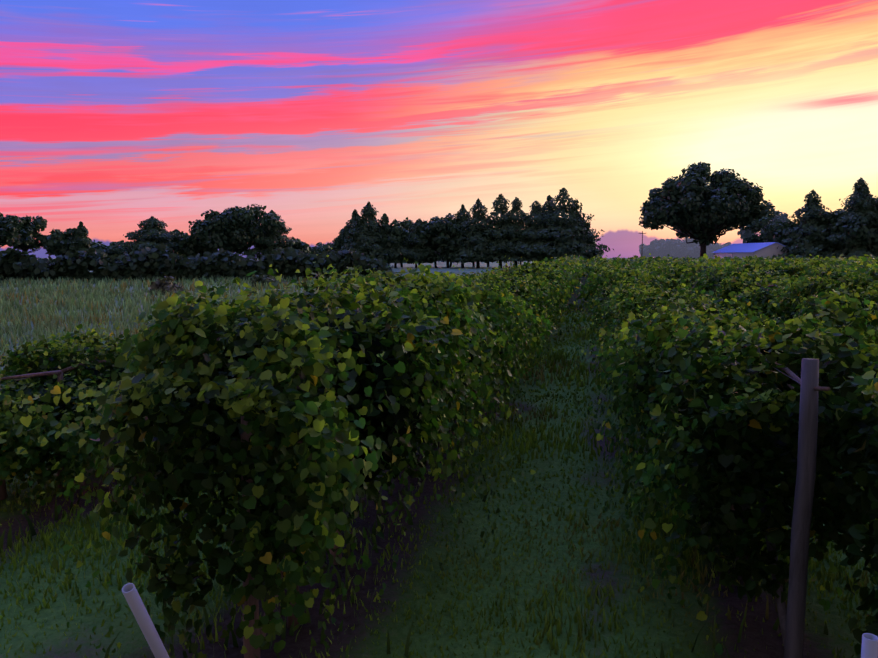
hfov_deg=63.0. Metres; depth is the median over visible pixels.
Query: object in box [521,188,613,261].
tree
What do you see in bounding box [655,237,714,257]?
tree
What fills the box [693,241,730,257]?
tree
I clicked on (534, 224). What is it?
tree
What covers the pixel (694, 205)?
tree
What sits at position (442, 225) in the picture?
tree
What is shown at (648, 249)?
tree
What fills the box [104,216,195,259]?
tree
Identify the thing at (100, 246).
tree
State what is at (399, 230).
tree
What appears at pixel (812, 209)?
tree
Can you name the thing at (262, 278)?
bush stems
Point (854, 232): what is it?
tree
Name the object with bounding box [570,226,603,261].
tree
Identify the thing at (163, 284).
bush stems
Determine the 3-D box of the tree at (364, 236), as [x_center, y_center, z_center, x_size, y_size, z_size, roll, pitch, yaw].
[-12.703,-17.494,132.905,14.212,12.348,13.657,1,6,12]
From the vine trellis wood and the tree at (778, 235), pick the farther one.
the tree at (778, 235)
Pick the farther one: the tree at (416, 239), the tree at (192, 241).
the tree at (192, 241)
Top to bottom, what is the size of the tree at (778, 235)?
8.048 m
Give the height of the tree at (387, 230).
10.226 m
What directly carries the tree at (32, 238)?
on the meadow
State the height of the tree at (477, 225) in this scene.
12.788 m
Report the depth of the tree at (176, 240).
163.12 m
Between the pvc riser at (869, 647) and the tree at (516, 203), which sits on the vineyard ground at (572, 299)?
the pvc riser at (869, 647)
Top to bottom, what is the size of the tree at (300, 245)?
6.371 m
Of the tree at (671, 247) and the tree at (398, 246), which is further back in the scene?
the tree at (671, 247)
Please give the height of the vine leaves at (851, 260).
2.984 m
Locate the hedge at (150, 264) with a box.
[0,243,393,282]
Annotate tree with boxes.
[0,213,23,247]
[9,215,51,252]
[43,228,79,256]
[67,221,95,253]
[90,240,130,255]
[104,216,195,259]
[154,229,187,254]
[177,231,217,257]
[188,204,285,253]
[239,210,312,259]
[278,238,314,253]
[312,242,330,255]
[327,227,347,254]
[336,201,407,262]
[336,209,358,250]
[372,226,407,263]
[376,213,410,265]
[381,219,417,267]
[398,217,413,266]
[400,224,434,267]
[402,219,451,267]
[417,213,460,267]
[421,216,453,267]
[428,204,493,267]
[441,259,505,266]
[445,198,510,267]
[469,194,520,267]
[486,197,540,266]
[503,201,560,261]
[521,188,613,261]
[524,195,573,261]
[559,202,602,258]
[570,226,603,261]
[639,161,778,259]
[639,239,672,258]
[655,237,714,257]
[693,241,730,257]
[737,211,790,242]
[744,213,780,242]
[762,224,792,240]
[769,219,808,256]
[770,189,844,258]
[806,207,849,255]
[814,177,877,258]
[835,197,877,255]
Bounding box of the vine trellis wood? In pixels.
[0,270,874,657]
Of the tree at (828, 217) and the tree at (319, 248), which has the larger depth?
the tree at (319, 248)
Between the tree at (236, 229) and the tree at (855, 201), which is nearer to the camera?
the tree at (855, 201)
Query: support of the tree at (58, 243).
on the meadow
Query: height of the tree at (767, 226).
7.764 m
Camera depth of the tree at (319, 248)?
232.64 m
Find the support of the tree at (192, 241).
on the meadow
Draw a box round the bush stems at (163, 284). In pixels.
[149,274,183,294]
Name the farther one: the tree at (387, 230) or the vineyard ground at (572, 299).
the tree at (387, 230)
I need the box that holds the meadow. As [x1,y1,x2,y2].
[0,258,627,378]
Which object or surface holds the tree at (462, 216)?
on the meadow
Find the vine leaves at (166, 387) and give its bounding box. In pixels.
[0,247,877,657]
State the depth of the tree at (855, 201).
104.11 m
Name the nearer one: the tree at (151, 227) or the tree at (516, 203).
the tree at (516, 203)
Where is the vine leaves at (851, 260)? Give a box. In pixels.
[455,253,877,292]
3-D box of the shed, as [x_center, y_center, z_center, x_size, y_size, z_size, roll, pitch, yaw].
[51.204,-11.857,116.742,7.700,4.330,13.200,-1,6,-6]
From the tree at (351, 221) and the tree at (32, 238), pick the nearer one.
the tree at (351, 221)
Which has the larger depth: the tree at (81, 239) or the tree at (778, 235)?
the tree at (81, 239)
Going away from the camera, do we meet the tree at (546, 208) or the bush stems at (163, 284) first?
the bush stems at (163, 284)
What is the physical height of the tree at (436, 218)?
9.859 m
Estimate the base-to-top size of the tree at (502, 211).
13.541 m
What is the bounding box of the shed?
[712,242,790,258]
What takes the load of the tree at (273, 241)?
on the meadow
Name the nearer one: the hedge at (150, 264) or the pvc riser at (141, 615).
the pvc riser at (141, 615)
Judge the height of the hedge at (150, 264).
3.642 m
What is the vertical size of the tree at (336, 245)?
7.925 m
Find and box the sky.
[0,0,877,257]
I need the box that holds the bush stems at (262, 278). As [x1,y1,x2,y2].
[250,274,282,287]
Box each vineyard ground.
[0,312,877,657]
[554,272,588,311]
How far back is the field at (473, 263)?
147.26 m
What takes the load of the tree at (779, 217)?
on the meadow
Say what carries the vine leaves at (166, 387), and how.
attached to the vine trellis wood
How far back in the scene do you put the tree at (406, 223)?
144.98 m
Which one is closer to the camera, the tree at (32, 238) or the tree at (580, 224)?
the tree at (580, 224)
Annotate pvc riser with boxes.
[122,583,169,657]
[861,633,877,657]
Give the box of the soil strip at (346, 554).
[0,318,868,657]
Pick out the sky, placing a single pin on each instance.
(116, 115)
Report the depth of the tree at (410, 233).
134.94 m
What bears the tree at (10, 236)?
on the meadow

